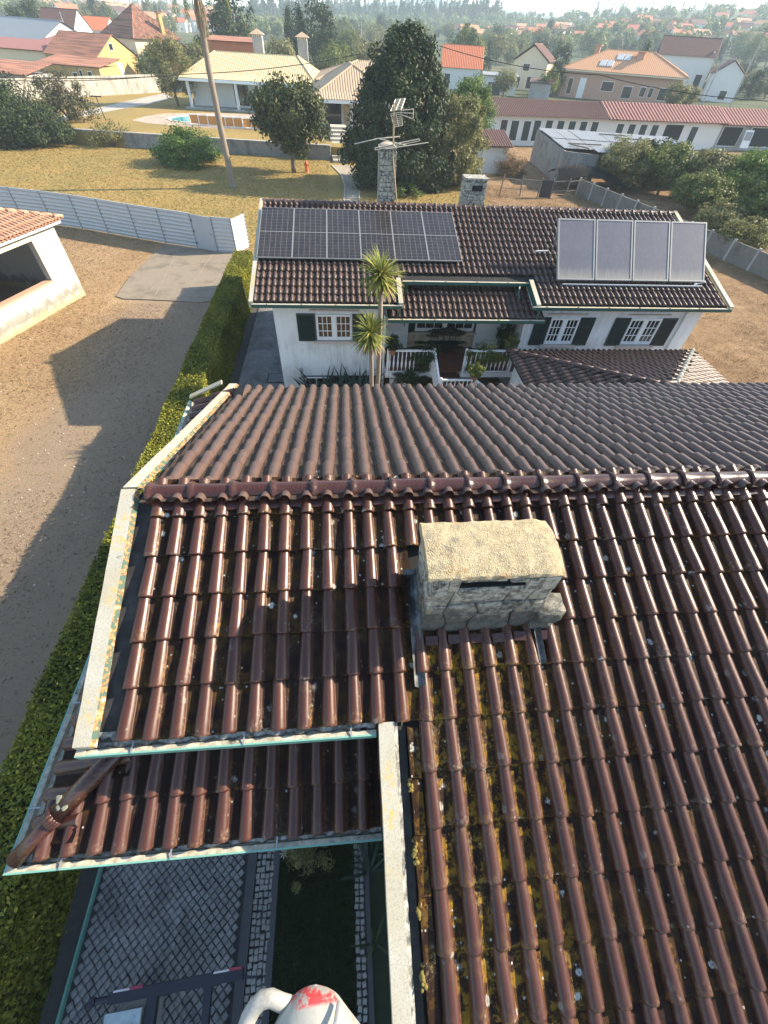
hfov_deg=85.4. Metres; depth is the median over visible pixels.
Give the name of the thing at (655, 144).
orchard tree
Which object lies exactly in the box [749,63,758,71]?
dense tree
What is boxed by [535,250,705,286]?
collector pipe
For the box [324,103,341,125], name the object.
glazed door
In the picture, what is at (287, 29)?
fir tree
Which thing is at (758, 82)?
dense tree
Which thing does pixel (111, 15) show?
broadleaf tree
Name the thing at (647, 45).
fir tree
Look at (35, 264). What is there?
unfinished house
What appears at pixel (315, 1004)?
plastic jug
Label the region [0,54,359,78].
overhead wire
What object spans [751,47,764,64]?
dense tree
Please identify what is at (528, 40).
broadleaf tree
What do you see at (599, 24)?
house
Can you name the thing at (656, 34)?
broadleaf tree
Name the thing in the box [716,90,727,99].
window
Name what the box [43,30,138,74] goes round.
ochre house
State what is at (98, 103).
post
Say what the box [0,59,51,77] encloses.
red roof shed
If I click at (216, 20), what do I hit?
dense tree
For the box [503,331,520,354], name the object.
potted plant
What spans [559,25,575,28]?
house
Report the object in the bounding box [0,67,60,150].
dark shrub
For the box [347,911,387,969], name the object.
strap plant
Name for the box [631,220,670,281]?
solar collector
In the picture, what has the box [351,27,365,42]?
olive tree
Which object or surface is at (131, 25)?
hip roof house
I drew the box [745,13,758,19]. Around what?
house
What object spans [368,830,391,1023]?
planting strip
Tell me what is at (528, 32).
broadleaf tree
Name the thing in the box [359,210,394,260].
photovoltaic module
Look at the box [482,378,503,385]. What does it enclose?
potted plant
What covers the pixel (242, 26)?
dense tree
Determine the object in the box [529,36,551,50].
dense tree
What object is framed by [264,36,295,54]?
olive tree
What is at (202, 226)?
door
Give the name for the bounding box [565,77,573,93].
window
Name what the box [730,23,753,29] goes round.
house
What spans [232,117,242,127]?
pool lounger
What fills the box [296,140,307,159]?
bush
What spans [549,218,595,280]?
solar collector
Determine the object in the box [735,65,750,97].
dense tree
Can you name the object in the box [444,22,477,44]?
broadleaf tree
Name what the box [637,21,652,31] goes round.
broadleaf tree
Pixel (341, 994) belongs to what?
grass
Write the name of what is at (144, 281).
concrete slab
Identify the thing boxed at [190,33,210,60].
broadleaf tree
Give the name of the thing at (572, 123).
window
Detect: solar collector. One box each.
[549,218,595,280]
[594,219,632,281]
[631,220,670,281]
[667,221,706,282]
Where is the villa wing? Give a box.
[312,61,389,132]
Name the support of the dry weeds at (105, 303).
on the ground at (48, 614)
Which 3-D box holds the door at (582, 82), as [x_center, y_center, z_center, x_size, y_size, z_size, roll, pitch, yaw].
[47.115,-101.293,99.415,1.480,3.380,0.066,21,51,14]
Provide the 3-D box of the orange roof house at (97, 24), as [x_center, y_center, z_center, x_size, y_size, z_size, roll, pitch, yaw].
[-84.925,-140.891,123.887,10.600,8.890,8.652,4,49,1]
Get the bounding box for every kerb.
[231,852,257,1023]
[261,850,280,1023]
[331,165,360,200]
[363,842,374,1023]
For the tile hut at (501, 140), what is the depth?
45.21 m
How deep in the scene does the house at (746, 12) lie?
394.71 m
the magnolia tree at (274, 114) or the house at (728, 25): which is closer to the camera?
the magnolia tree at (274, 114)
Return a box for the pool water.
[171,116,189,121]
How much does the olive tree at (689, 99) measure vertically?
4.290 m
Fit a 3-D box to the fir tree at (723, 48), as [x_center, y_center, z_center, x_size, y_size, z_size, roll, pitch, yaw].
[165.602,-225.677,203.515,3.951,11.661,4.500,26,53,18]
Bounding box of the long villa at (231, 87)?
[178,29,319,112]
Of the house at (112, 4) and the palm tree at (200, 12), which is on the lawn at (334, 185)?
the palm tree at (200, 12)
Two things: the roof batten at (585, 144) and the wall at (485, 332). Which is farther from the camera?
the roof batten at (585, 144)
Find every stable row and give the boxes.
[477,97,617,145]
[600,101,730,149]
[712,107,767,150]
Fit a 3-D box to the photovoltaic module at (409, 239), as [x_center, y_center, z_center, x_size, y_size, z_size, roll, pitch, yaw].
[0.938,-10.455,15.712,1.222,0.044,2.940,-2,65,-5]
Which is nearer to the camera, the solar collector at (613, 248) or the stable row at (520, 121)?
the solar collector at (613, 248)
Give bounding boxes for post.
[89,95,105,119]
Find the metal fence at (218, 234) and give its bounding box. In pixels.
[0,186,249,252]
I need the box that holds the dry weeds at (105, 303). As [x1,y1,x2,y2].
[0,226,204,760]
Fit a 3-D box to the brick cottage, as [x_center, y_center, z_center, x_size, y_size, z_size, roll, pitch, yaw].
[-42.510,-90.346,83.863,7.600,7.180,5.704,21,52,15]
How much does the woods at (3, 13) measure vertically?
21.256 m
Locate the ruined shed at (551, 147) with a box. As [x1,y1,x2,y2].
[530,128,697,184]
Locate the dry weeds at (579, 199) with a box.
[484,185,767,383]
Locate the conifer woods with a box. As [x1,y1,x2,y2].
[247,0,502,19]
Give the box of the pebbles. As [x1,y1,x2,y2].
[0,243,197,716]
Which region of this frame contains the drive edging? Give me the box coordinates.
[55,867,103,1023]
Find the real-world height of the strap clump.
1.709 m
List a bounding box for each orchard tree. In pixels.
[596,134,653,188]
[619,136,693,188]
[638,139,697,194]
[668,167,738,214]
[680,147,744,185]
[692,197,749,234]
[702,146,767,205]
[715,215,767,248]
[730,181,767,237]
[738,176,767,212]
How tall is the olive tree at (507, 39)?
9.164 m
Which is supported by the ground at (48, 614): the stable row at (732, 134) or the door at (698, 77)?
the stable row at (732, 134)
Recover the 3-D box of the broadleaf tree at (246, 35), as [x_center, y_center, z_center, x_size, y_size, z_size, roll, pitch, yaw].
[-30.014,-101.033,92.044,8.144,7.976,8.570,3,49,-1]
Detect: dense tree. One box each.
[3,0,25,16]
[17,0,39,18]
[85,0,107,16]
[204,0,242,36]
[212,0,257,36]
[293,0,336,60]
[312,23,346,69]
[348,16,355,29]
[376,12,387,27]
[378,19,386,29]
[489,23,502,37]
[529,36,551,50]
[546,18,555,34]
[549,39,573,80]
[549,57,565,95]
[610,22,619,34]
[627,42,638,50]
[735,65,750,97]
[743,68,767,100]
[745,70,767,97]
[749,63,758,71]
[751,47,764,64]
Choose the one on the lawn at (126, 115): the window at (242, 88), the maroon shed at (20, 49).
the maroon shed at (20, 49)
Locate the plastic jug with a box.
[238,984,359,1023]
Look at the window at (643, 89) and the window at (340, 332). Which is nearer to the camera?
the window at (340, 332)
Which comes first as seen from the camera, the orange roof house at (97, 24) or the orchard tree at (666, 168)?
the orchard tree at (666, 168)
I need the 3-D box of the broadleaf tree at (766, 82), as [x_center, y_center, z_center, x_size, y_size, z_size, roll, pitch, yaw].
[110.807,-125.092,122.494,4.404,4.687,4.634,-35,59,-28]
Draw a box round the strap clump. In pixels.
[291,364,391,386]
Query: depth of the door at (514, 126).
57.52 m
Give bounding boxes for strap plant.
[339,841,383,880]
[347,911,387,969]
[369,841,383,878]
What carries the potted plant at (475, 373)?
on the villa house at (502, 272)
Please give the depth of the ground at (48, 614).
16.66 m
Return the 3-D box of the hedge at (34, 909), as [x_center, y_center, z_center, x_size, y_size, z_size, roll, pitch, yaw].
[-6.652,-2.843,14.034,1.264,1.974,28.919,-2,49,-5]
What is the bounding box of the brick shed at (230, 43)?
[208,35,253,52]
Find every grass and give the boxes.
[269,843,357,1023]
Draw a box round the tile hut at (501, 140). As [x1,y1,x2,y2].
[473,129,513,173]
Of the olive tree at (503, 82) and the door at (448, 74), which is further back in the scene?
the door at (448, 74)
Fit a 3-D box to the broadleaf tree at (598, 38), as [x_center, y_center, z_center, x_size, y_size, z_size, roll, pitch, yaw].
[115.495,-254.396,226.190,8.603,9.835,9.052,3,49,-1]
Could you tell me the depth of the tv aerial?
15.35 m
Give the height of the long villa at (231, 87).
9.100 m
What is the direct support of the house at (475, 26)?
on the ground at (48, 614)
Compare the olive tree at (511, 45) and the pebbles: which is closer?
the pebbles
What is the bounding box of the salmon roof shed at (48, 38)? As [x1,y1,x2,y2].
[39,35,54,39]
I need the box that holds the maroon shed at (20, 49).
[0,36,50,72]
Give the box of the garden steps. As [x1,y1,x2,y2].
[330,124,347,162]
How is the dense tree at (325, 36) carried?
on the ground at (48, 614)
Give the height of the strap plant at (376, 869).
0.429 m
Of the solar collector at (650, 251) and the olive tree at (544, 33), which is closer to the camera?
the solar collector at (650, 251)
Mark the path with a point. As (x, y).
(351, 194)
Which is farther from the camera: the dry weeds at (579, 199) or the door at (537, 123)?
the door at (537, 123)
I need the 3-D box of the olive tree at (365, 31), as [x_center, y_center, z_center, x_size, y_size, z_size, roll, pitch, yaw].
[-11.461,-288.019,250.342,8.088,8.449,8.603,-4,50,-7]
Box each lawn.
[0,140,489,275]
[2,91,342,159]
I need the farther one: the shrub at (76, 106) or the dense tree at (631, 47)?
the dense tree at (631, 47)
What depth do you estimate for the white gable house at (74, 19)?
111.84 m
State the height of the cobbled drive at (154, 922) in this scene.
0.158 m
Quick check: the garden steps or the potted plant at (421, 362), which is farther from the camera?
the garden steps
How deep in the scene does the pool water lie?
54.76 m
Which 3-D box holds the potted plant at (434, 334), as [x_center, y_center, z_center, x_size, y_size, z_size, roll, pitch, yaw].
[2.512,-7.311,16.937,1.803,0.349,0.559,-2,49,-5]
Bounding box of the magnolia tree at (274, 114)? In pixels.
[243,70,332,172]
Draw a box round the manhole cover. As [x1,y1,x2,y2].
[266,373,283,382]
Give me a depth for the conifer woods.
452.93 m
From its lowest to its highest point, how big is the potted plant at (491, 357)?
1.366 m
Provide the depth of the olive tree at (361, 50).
92.42 m
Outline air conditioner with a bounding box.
[389,378,405,386]
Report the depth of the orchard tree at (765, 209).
32.49 m
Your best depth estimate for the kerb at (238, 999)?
6.91 m
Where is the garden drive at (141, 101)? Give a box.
[55,93,171,120]
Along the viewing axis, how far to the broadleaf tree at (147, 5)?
255.79 m
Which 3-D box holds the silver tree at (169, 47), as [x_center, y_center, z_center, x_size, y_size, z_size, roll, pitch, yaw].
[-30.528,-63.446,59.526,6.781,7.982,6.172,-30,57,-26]
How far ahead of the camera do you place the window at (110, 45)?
80.12 m
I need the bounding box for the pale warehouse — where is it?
[0,15,75,39]
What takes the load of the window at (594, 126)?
in the stable row at (520, 121)
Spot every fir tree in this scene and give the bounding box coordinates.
[282,3,297,53]
[289,0,311,63]
[480,37,493,75]
[641,39,652,50]
[713,34,730,65]
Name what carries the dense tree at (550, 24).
on the ground at (48, 614)
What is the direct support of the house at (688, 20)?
on the ground at (48, 614)
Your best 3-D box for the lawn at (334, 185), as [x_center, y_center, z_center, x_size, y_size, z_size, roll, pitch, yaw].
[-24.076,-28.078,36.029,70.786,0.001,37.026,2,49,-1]
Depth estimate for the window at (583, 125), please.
58.37 m
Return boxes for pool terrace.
[131,113,257,129]
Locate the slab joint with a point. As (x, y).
(194, 280)
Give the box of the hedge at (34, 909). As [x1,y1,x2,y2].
[0,249,255,1023]
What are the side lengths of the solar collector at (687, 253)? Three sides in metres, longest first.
2.083 x 1.385 x 1.166 m
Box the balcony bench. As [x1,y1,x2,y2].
[430,329,457,354]
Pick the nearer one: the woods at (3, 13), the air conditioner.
the air conditioner
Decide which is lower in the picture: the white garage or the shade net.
the shade net
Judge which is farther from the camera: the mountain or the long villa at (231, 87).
the mountain
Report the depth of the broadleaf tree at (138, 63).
74.28 m
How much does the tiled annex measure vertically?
2.997 m
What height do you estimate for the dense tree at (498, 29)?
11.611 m
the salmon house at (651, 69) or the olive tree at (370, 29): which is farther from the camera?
the olive tree at (370, 29)
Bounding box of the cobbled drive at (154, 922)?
[61,308,284,1023]
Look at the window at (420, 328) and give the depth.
16.95 m
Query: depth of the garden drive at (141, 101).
62.18 m
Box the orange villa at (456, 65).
[441,43,484,89]
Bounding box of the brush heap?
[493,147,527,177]
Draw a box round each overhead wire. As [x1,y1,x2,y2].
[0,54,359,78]
[4,74,173,81]
[440,46,767,101]
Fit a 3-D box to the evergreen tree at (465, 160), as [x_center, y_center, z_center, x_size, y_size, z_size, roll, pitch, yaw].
[6.925,-34.937,39.498,6.675,7.163,6.363,-2,49,-5]
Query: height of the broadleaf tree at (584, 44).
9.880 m
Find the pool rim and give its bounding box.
[166,115,249,122]
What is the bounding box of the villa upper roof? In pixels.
[315,59,374,80]
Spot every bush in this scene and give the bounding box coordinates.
[146,120,222,170]
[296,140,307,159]
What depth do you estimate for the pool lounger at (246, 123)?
51.58 m
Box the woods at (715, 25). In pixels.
[480,1,767,51]
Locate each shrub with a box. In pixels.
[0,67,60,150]
[2,100,77,149]
[31,67,103,122]
[84,118,133,146]
[282,846,334,893]
[396,182,424,197]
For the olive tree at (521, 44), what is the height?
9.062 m
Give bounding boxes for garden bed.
[269,843,357,1023]
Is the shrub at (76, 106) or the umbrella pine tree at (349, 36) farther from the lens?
the umbrella pine tree at (349, 36)
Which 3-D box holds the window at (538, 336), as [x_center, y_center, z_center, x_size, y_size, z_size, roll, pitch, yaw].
[6.814,-6.922,15.894,2.330,1.260,0.190,-2,49,-5]
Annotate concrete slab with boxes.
[116,244,232,302]
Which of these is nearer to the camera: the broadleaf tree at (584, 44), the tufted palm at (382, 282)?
the tufted palm at (382, 282)
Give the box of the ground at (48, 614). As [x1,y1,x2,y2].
[0,8,767,1015]
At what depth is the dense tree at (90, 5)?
188.88 m
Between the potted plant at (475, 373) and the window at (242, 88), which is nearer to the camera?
the potted plant at (475, 373)
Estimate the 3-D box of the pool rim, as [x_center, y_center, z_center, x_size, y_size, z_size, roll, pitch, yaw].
[-20.930,-51.959,55.244,15.098,0.060,8.338,-2,49,-5]
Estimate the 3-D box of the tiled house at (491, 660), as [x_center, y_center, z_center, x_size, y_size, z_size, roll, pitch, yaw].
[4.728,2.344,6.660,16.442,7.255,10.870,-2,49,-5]
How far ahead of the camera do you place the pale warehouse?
91.01 m
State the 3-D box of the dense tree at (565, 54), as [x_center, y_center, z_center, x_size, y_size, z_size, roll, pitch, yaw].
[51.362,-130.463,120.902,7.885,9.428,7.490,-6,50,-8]
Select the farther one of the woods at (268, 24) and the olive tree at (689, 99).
the woods at (268, 24)
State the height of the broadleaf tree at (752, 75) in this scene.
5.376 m
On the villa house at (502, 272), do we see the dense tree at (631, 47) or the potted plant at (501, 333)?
the potted plant at (501, 333)
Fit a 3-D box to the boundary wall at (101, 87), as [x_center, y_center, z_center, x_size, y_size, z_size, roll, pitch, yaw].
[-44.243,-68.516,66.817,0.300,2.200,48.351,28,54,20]
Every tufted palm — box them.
[349,310,389,386]
[357,245,406,384]
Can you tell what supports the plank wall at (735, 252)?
on the ground at (48, 614)
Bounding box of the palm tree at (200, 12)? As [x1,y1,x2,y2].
[172,0,236,188]
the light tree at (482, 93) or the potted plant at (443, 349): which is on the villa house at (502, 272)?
the potted plant at (443, 349)
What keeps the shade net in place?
attached to the stick frame
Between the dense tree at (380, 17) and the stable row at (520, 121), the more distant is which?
the dense tree at (380, 17)
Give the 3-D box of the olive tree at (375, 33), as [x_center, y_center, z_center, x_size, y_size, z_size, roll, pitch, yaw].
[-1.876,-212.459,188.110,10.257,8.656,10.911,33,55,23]
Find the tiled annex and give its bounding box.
[506,348,729,385]
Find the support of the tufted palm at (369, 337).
on the ground at (48, 614)
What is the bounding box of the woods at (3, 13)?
[0,0,278,16]
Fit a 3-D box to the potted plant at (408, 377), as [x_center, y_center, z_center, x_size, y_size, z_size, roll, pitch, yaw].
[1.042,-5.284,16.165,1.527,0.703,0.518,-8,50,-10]
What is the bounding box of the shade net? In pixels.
[549,164,623,186]
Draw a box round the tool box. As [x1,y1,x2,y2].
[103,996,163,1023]
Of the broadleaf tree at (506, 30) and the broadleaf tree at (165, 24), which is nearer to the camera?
the broadleaf tree at (165, 24)
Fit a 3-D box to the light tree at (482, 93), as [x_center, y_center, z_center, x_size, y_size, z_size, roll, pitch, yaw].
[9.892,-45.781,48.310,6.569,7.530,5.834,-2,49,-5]
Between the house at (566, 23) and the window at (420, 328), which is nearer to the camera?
the window at (420, 328)
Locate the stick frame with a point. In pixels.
(563, 167)
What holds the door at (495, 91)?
in the white garage
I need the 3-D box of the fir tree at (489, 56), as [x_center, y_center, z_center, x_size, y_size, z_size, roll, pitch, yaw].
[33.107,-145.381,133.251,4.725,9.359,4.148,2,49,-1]
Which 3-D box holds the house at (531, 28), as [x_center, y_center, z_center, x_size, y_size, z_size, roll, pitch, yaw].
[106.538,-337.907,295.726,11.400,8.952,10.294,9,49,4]
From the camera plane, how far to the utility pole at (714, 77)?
78.83 m
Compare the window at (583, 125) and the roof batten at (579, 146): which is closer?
the roof batten at (579, 146)
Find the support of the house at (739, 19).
on the ground at (48, 614)
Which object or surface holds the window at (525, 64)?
in the chalet house at (541, 57)
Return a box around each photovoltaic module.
[257,207,293,258]
[292,208,326,258]
[327,209,360,259]
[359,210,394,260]
[390,211,428,260]
[421,212,461,261]
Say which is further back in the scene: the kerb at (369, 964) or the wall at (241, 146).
the wall at (241, 146)
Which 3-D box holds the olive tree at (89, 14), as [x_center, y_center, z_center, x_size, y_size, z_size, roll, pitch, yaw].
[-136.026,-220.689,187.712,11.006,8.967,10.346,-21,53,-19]
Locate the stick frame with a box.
[550,155,579,189]
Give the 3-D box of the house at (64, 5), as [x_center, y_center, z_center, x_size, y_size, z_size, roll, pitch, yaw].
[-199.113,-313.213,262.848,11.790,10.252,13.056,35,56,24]
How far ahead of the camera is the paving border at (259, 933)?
7.00 m
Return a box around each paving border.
[243,851,274,1023]
[353,842,368,1023]
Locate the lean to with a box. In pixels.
[34,53,121,76]
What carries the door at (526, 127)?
in the stable row at (520, 121)
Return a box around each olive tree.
[71,8,91,15]
[155,0,168,11]
[178,41,209,68]
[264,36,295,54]
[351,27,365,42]
[351,37,382,61]
[360,23,369,41]
[366,24,385,40]
[369,28,387,44]
[373,34,386,53]
[442,21,454,40]
[484,32,496,42]
[487,31,509,65]
[492,68,517,97]
[503,41,518,63]
[504,33,518,61]
[509,35,526,62]
[531,25,551,48]
[549,33,566,56]
[611,34,624,48]
[663,80,692,103]
[677,84,703,104]
[735,30,755,43]
[762,78,767,98]
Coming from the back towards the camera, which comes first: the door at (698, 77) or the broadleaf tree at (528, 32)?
the broadleaf tree at (528, 32)
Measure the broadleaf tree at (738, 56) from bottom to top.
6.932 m
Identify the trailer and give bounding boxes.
[86,965,256,1023]
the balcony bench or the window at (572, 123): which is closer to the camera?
the balcony bench
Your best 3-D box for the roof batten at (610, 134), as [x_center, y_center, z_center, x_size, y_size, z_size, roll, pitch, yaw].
[26.138,-43.226,47.670,3.001,0.102,0.100,5,49,1]
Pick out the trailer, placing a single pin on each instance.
(152, 993)
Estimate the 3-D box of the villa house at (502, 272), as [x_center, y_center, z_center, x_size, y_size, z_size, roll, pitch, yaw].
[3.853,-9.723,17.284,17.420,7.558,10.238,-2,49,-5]
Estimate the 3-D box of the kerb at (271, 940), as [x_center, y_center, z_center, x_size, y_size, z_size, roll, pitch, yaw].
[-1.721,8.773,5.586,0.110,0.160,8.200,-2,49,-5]
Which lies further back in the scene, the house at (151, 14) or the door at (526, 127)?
the house at (151, 14)
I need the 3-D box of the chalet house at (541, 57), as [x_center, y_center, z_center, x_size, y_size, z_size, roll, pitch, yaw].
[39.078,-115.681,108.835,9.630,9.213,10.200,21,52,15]
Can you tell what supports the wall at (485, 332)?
in the villa house at (502, 272)
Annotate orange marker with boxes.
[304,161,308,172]
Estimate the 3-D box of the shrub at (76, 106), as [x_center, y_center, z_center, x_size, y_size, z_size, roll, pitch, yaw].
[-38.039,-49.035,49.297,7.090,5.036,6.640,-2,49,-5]
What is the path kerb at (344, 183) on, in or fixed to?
on the path
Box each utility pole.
[701,50,727,104]
[728,27,767,107]
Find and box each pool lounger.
[188,113,198,124]
[197,114,207,125]
[206,115,216,125]
[224,116,233,127]
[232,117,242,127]
[241,117,250,128]
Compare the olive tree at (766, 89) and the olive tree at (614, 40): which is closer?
the olive tree at (766, 89)
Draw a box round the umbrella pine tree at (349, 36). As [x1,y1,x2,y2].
[338,29,362,57]
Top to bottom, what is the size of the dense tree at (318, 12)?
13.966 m
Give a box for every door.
[117,63,124,74]
[190,214,216,250]
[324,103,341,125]
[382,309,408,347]
[444,73,450,87]
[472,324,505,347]
[487,81,499,94]
[508,120,519,140]
[520,120,531,141]
[530,120,541,141]
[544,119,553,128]
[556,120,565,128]
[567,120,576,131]
[575,78,586,97]
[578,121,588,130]
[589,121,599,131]
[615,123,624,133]
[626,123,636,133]
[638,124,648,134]
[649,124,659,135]
[686,126,699,144]
[691,74,702,87]
[739,130,754,147]
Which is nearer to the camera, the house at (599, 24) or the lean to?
the lean to
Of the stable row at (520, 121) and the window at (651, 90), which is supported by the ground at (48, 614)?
the stable row at (520, 121)
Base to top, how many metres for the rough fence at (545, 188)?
1.556 m
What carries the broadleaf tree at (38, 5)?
on the ground at (48, 614)
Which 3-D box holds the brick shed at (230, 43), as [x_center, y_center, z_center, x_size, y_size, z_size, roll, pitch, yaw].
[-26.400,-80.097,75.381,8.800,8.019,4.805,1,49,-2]
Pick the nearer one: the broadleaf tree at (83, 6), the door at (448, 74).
the door at (448, 74)
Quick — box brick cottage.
[150,36,187,73]
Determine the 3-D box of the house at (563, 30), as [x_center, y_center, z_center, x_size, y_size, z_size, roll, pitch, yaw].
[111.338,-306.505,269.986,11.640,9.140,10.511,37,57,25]
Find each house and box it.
[0,207,85,344]
[3,380,767,1023]
[39,7,91,31]
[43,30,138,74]
[53,3,78,9]
[81,15,111,32]
[100,3,181,67]
[106,3,122,5]
[107,5,125,14]
[143,11,166,20]
[173,17,191,32]
[179,9,193,17]
[188,14,210,31]
[248,141,733,387]
[453,24,459,38]
[459,24,477,30]
[474,28,484,36]
[502,25,518,30]
[513,43,556,90]
[516,23,527,26]
[527,27,543,30]
[551,29,566,35]
[554,22,569,24]
[558,44,689,103]
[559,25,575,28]
[597,23,612,27]
[626,24,639,31]
[636,14,652,20]
[637,30,658,39]
[657,24,676,33]
[657,35,722,94]
[668,28,691,34]
[678,18,693,23]
[691,18,707,28]
[691,28,711,35]
[699,59,746,102]
[715,12,730,17]
[715,29,737,49]
[724,22,745,28]
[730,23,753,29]
[733,17,751,21]
[741,10,757,15]
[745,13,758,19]
[753,19,767,27]
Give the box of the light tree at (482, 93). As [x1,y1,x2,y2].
[445,72,499,144]
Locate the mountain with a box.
[244,0,558,17]
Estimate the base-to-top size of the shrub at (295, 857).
0.898 m
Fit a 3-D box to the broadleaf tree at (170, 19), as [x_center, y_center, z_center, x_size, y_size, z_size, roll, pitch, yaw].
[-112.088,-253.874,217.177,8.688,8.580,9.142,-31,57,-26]
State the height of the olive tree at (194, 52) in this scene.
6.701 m
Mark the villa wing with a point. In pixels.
(338, 86)
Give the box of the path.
[333,165,358,201]
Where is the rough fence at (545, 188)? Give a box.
[499,174,585,198]
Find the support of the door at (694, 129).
in the stable row at (699, 127)
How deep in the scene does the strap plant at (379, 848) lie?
7.68 m
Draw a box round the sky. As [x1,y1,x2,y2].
[68,0,767,16]
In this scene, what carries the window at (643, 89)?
in the salmon house at (651, 69)
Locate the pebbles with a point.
(75, 424)
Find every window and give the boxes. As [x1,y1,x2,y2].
[108,43,113,50]
[232,84,250,106]
[296,309,367,343]
[408,323,476,334]
[499,119,508,131]
[522,63,529,70]
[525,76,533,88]
[528,313,596,347]
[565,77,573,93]
[600,81,614,91]
[604,314,678,347]
[620,86,632,98]
[638,87,646,96]
[646,87,653,97]
[655,88,666,100]
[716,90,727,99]
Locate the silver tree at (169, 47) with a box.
[141,28,196,106]
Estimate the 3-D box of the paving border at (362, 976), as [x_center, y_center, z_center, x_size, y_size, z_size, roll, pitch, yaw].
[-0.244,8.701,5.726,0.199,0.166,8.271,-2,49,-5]
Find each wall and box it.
[0,73,191,99]
[63,128,330,159]
[575,177,767,279]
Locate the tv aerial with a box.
[354,98,428,200]
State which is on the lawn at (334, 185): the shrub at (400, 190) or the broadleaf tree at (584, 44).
the shrub at (400, 190)
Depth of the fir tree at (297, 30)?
96.18 m
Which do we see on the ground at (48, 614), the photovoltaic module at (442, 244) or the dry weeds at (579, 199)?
the dry weeds at (579, 199)
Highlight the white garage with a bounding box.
[482,71,519,95]
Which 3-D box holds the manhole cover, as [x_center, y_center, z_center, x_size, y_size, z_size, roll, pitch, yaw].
[-4.615,-5.736,17.836,0.750,0.055,0.750,-2,49,-5]
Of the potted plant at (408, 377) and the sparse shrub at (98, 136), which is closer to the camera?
the potted plant at (408, 377)
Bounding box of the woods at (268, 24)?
[235,5,503,37]
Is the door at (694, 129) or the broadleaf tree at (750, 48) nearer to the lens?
the door at (694, 129)
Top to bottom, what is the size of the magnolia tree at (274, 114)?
7.300 m
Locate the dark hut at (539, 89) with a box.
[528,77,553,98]
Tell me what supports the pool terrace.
on the lawn at (126, 115)
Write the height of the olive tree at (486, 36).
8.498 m
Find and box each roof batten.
[568,143,601,145]
[570,143,588,148]
[599,133,625,135]
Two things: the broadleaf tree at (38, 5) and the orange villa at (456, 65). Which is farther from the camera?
the broadleaf tree at (38, 5)
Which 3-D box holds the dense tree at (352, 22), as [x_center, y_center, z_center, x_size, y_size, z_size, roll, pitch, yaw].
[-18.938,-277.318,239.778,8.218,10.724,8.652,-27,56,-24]
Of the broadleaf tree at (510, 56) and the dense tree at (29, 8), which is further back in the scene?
the broadleaf tree at (510, 56)
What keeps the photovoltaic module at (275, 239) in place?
on the villa house at (502, 272)
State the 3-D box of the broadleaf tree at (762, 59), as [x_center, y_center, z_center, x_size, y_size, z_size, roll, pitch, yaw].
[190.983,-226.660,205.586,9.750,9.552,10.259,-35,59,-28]
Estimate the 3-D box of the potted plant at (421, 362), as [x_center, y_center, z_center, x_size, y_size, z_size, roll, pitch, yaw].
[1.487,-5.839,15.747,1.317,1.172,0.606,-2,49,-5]
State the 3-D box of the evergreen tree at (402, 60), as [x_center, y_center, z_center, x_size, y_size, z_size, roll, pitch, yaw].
[1.285,-35.179,37.175,11.250,11.787,11.477,-2,49,-5]
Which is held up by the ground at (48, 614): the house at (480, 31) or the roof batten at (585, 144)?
the house at (480, 31)
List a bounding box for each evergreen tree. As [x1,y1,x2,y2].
[337,18,455,196]
[425,91,492,188]
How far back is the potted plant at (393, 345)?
15.20 m
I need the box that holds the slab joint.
[155,248,212,293]
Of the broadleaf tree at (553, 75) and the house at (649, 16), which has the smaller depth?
the broadleaf tree at (553, 75)
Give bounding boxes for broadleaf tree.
[33,0,46,8]
[78,2,92,15]
[97,1,117,20]
[131,45,164,73]
[140,0,158,11]
[156,16,167,28]
[163,13,179,33]
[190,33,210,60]
[239,28,265,51]
[311,38,344,69]
[330,41,356,65]
[333,16,354,49]
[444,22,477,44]
[461,33,487,65]
[496,26,509,37]
[503,47,518,63]
[518,32,531,50]
[519,28,531,36]
[538,66,560,93]
[576,30,595,56]
[587,46,594,55]
[588,30,604,49]
[634,29,653,50]
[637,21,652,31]
[650,28,662,50]
[731,38,746,58]
[733,44,745,61]
[739,33,766,62]
[744,71,758,81]
[752,76,767,97]
[758,43,767,66]
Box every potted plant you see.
[385,333,402,355]
[393,368,429,384]
[406,343,440,372]
[411,340,465,352]
[425,327,466,337]
[463,340,508,372]
[468,362,485,381]
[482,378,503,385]
[495,324,515,353]
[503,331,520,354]

